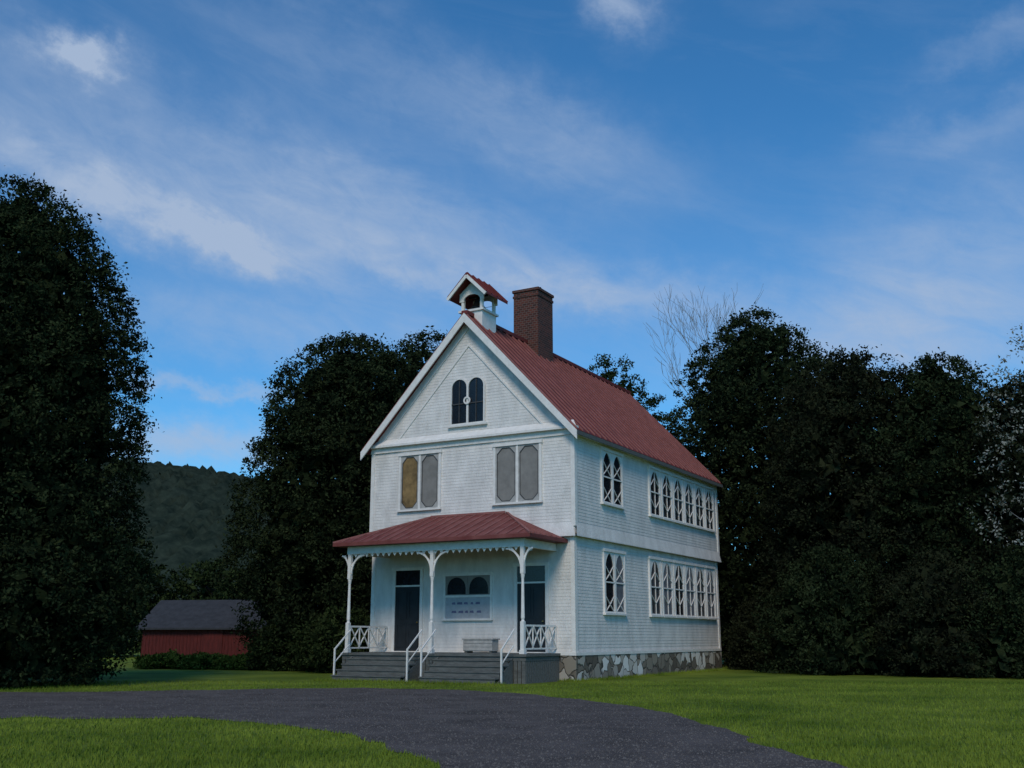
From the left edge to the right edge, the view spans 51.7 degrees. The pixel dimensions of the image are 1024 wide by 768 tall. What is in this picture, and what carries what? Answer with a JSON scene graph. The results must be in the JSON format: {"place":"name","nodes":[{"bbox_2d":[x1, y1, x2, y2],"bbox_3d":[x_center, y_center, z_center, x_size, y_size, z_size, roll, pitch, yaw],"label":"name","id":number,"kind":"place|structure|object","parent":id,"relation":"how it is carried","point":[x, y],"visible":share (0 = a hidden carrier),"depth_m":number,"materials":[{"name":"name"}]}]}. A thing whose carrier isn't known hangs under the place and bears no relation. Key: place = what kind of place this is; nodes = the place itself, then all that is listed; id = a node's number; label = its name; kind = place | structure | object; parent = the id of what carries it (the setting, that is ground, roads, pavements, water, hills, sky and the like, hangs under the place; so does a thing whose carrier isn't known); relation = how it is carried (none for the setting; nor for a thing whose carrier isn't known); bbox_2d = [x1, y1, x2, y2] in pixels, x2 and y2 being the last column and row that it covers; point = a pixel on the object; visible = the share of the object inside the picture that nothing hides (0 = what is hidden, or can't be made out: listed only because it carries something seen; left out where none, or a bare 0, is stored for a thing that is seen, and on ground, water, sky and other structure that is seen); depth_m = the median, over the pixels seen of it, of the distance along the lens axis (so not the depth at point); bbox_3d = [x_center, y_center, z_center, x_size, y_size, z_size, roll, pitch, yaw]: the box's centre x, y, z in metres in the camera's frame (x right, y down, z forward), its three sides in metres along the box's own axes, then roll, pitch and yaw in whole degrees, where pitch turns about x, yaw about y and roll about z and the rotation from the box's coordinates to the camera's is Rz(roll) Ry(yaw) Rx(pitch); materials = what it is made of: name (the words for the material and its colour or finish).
{"place":"outdoors","nodes":[
{"label":"outdoors","id":0,"kind":"place"},
{"bbox_2d":[100,460,732,640],"bbox_3d":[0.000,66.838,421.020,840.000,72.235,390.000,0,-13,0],"label":"hill","id":1,"kind":"structure","parent":0,"point":[186,509],"depth_m":325.97,"materials":[{"name":"green plant"}]},
{"bbox_2d":[0,687,847,767],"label":"driveway","id":2,"kind":"structure","parent":0,"point":[354,712],"depth_m":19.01,"materials":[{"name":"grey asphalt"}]},
{"bbox_2d":[0,649,1023,767],"bbox_3d":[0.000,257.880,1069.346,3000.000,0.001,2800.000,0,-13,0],"label":"ground","id":3,"kind":"structure","parent":0,"point":[131,674],"depth_m":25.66,"materials":[{"name":"green plant"}]},
{"bbox_2d":[0,172,164,687],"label":"dense tree","id":4,"kind":"object","parent":3,"relation":"on","point":[60,562],"visible":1,"depth_m":32.98,"materials":[{"name":"green plant"}]},
{"bbox_2d":[44,545,168,657],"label":"tree","id":5,"kind":"object","parent":3,"relation":"on","point":[153,603],"visible":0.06,"depth_m":80.21,"materials":[{"name":"green plant"}]},
{"bbox_2d":[129,648,183,668],"bbox_3d":[-16.636,13.112,50.320,3.266,1.034,3.341,0,-13,0],"label":"shrub","id":6,"kind":"object","parent":3,"relation":"on","point":[161,660],"visible":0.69,"depth_m":49.40,"materials":[{"name":"green plant"}]},
{"bbox_2d":[138,558,249,641],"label":"tree","id":7,"kind":"object","parent":3,"relation":"on","point":[183,590],"visible":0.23,"depth_m":82.51,"materials":[{"name":"green plant"}]},
{"bbox_2d":[170,651,228,669],"bbox_3d":[-14.418,12.880,49.136,3.216,0.931,3.305,0,-13,0],"label":"shrub","id":8,"kind":"object","parent":3,"relation":"on","point":[202,660],"visible":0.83,"depth_m":48.56,"materials":[{"name":"green plant"}]},
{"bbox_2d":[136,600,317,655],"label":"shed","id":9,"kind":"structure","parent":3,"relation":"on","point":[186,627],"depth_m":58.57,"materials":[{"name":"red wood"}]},
{"bbox_2d":[202,630,222,654],"bbox_3d":[-16.466,14.420,58.042,1.100,1.880,0.029,-2,-14,8],"label":"door","id":10,"kind":"structure","parent":9,"relation":"in","point":[212,639],"depth_m":58.09,"materials":[{"name":"red wood"}]},
{"bbox_2d":[209,652,255,669],"bbox_3d":[-11.911,12.755,48.540,3.015,0.895,2.906,-10,-17,37],"label":"shrub","id":11,"kind":"object","parent":3,"relation":"on","point":[234,662],"visible":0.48,"depth_m":47.79,"materials":[{"name":"green plant"}]},
{"bbox_2d":[240,614,310,670],"bbox_3d":[-10.105,11.720,47.990,4.464,2.623,4.683,0,-13,0],"label":"side shrub","id":12,"kind":"object","parent":3,"relation":"on","point":[266,648],"visible":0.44,"depth_m":46.81,"materials":[{"name":"green plant"}]},
{"bbox_2d":[207,330,421,665],"bbox_3d":[-8.103,5.542,52.271,13.014,16.712,12.551,0,-13,0],"label":"broad tree","id":13,"kind":"object","parent":3,"relation":"on","point":[336,413],"visible":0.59,"depth_m":49.20,"materials":[{"name":"green plant"}]},
{"bbox_2d":[287,603,369,672],"bbox_3d":[-7.303,10.795,44.871,4.571,2.973,5.202,0,-13,0],"label":"side shrub","id":14,"kind":"object","parent":3,"relation":"on","point":[323,639],"visible":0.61,"depth_m":44.08,"materials":[{"name":"green plant"}]},
{"bbox_2d":[336,325,447,607],"bbox_3d":[-4.596,5.943,57.290,11.755,18.270,11.712,0,-13,0],"label":"background tree","id":15,"kind":"object","parent":3,"relation":"on","point":[416,355],"visible":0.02,"depth_m":57.09,"materials":[{"name":"green plant"}]},
{"bbox_2d":[331,272,722,684],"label":"schoolhouse","id":16,"kind":"structure","parent":3,"relation":"on","point":[541,510],"depth_m":39.21,"materials":[{"name":"white wood"}]},
{"bbox_2d":[389,567,424,651],"bbox_3d":[-3.899,8.403,39.251,1.420,3.120,0.130,-7,-15,28],"label":"door","id":17,"kind":"structure","parent":16,"relation":"in","point":[408,583],"depth_m":39.27,"materials":[{"name":"black wood"}]},
{"bbox_2d":[396,449,442,511],"bbox_3d":[-3.512,3.682,40.041,1.980,2.250,0.130,-7,-15,28],"label":"window","id":18,"kind":"structure","parent":16,"relation":"in","point":[419,481],"depth_m":40.04,"materials":[{"name":"white wood"}]},
{"bbox_2d":[441,572,492,620],"bbox_3d":[-1.614,7.667,38.111,2.120,1.700,0.120,-7,-15,28],"label":"window","id":19,"kind":"structure","parent":16,"relation":"in","point":[468,596],"depth_m":38.11,"materials":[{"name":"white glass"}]},
{"bbox_2d":[447,376,487,427],"bbox_3d":[-1.667,0.658,39.692,1.700,1.870,0.140,-7,-15,28],"label":"window","id":20,"kind":"structure","parent":16,"relation":"in","point":[467,400],"depth_m":39.68,"materials":[{"name":"black glass"}]},
{"bbox_2d":[462,638,499,652],"bbox_3d":[-1.081,9.080,36.649,1.240,0.490,0.520,-7,-15,28],"label":"storage box","id":21,"kind":"object","parent":16,"relation":"on","point":[471,645],"visible":1,"depth_m":36.44,"materials":[{"name":"white wood"}]},
{"bbox_2d":[491,439,542,505],"bbox_3d":[0.183,3.197,38.018,2.060,2.250,0.130,-7,-15,28],"label":"window","id":22,"kind":"structure","parent":16,"relation":"in","point":[517,466],"depth_m":38.02,"materials":[{"name":"white wood"}]},
{"bbox_2d":[512,562,549,652],"bbox_3d":[0.667,7.804,36.751,1.420,3.120,0.130,-7,-15,28],"label":"door","id":23,"kind":"structure","parent":16,"relation":"in","point":[536,579],"depth_m":36.79,"materials":[{"name":"black wood"}]},
{"bbox_2d":[599,446,625,509],"bbox_3d":[3.778,3.546,39.646,0.130,2.130,2.010,-7,-15,28],"label":"window","id":24,"kind":"structure","parent":16,"relation":"in","point":[611,462],"depth_m":39.59,"materials":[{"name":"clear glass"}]},
{"bbox_2d":[602,548,627,615],"bbox_3d":[3.812,7.329,39.016,0.130,2.380,2.010,-7,-15,28],"label":"window","id":25,"kind":"structure","parent":16,"relation":"in","point":[613,561],"depth_m":38.97,"materials":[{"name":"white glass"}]},
{"bbox_2d":[647,465,662,518],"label":"window","id":26,"kind":"structure","parent":16,"relation":"in","point":[654,478],"depth_m":43.23,"materials":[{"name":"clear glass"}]},
{"bbox_2d":[647,556,663,616],"bbox_3d":[5.774,8.141,42.405,0.130,2.380,1.300,-7,-15,28],"label":"window","id":27,"kind":"structure","parent":16,"relation":"in","point":[654,563],"depth_m":42.38,"materials":[{"name":"white wood"}]},
{"bbox_2d":[660,469,674,521],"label":"window","id":28,"kind":"structure","parent":16,"relation":"in","point":[666,477],"depth_m":44.41,"materials":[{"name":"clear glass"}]},
{"bbox_2d":[661,558,675,617],"bbox_3d":[6.432,8.414,43.541,0.130,2.380,1.300,-7,-15,28],"label":"window","id":29,"kind":"structure","parent":16,"relation":"in","point":[666,564],"depth_m":43.56,"materials":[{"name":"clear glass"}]},
{"bbox_2d":[672,474,685,524],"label":"window","id":30,"kind":"structure","parent":16,"relation":"in","point":[677,481],"depth_m":45.53,"materials":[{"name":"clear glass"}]},
{"bbox_2d":[673,560,686,617],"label":"window","id":31,"kind":"structure","parent":16,"relation":"in","point":[678,566],"depth_m":44.70,"materials":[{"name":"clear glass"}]},
{"bbox_2d":[683,478,696,527],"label":"window","id":32,"kind":"structure","parent":16,"relation":"in","point":[688,485],"depth_m":46.67,"materials":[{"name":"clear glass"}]},
{"bbox_2d":[684,562,697,618],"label":"window","id":33,"kind":"structure","parent":16,"relation":"in","point":[689,568],"depth_m":45.84,"materials":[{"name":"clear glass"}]},
{"bbox_2d":[694,481,706,529],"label":"window","id":34,"kind":"structure","parent":16,"relation":"in","point":[698,487],"depth_m":47.81,"materials":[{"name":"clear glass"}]},
{"bbox_2d":[695,564,707,618],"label":"window","id":35,"kind":"structure","parent":16,"relation":"in","point":[701,606],"depth_m":46.97,"materials":[{"name":"white wood"}]},
{"bbox_2d":[704,485,715,532],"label":"window","id":36,"kind":"structure","parent":16,"relation":"in","point":[708,491],"depth_m":48.96,"materials":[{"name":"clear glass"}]},
{"bbox_2d":[705,565,717,619],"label":"window","id":37,"kind":"structure","parent":16,"relation":"in","point":[709,570],"depth_m":48.12,"materials":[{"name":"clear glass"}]},
{"bbox_2d":[587,353,670,431],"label":"background tree","id":38,"kind":"object","parent":3,"relation":"on","point":[609,375],"visible":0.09,"depth_m":65.20,"materials":[{"name":"green plant"}]},
{"bbox_2d":[643,286,769,659],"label":"bare tree","id":39,"kind":"object","parent":3,"relation":"on","point":[703,319],"visible":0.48,"depth_m":68.91,"materials":[{"name":"grey plant"}]},
{"bbox_2d":[722,585,796,669],"bbox_3d":[12.464,11.330,49.280,5.709,3.981,5.298,0,-13,0],"label":"dark shrub","id":40,"kind":"object","parent":3,"relation":"on","point":[745,656],"visible":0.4,"depth_m":48.20,"materials":[{"name":"green plant"}]},
{"bbox_2d":[656,301,874,665],"bbox_3d":[14.201,5.250,58.348,13.159,20.111,13.526,0,-13,0],"label":"tall tree","id":41,"kind":"object","parent":3,"relation":"on","point":[745,383],"visible":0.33,"depth_m":56.26,"materials":[{"name":"green plant"}]},
{"bbox_2d":[742,541,907,674],"bbox_3d":[13.036,9.117,43.276,7.058,5.481,6.722,0,-13,0],"label":"dark shrub","id":42,"kind":"object","parent":3,"relation":"on","point":[818,638],"visible":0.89,"depth_m":42.24,"materials":[{"name":"green plant"}]},
{"bbox_2d":[750,344,967,671],"bbox_3d":[15.895,5.332,47.857,10.255,15.050,10.692,0,-13,0],"label":"dark tree","id":43,"kind":"object","parent":3,"relation":"on","point":[819,450],"visible":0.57,"depth_m":46.72,"materials":[{"name":"green plant"}]},
{"bbox_2d":[833,346,1023,673],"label":"dark tree","id":44,"kind":"object","parent":3,"relation":"on","point":[937,380],"visible":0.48,"depth_m":44.29,"materials":[{"name":"green plant"}]},
{"bbox_2d":[854,547,1023,676],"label":"dark shrub","id":45,"kind":"object","parent":3,"relation":"on","point":[926,597],"visible":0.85,"depth_m":39.60,"materials":[{"name":"green plant"}]},
{"bbox_2d":[925,368,1023,573],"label":"dark tree","id":46,"kind":"object","parent":3,"relation":"on","point":[1015,505],"visible":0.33,"depth_m":42.81,"materials":[{"name":"green plant"}]},
{"bbox_2d":[949,541,1023,677],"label":"dark shrub","id":47,"kind":"object","parent":3,"relation":"on","point":[1006,577],"visible":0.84,"depth_m":38.53,"materials":[{"name":"green plant"}]},
{"bbox_2d":[959,323,1023,547],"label":"sparse tree","id":48,"kind":"object","parent":3,"relation":"on","point":[1003,443],"visible":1,"depth_m":40.28,"materials":[{"name":"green plant"}]},
{"bbox_2d":[0,0,1023,547],"label":"sky","id":49,"kind":"structure","parent":0,"point":[270,178],"materials":[{"name":"blue"}]}
]}

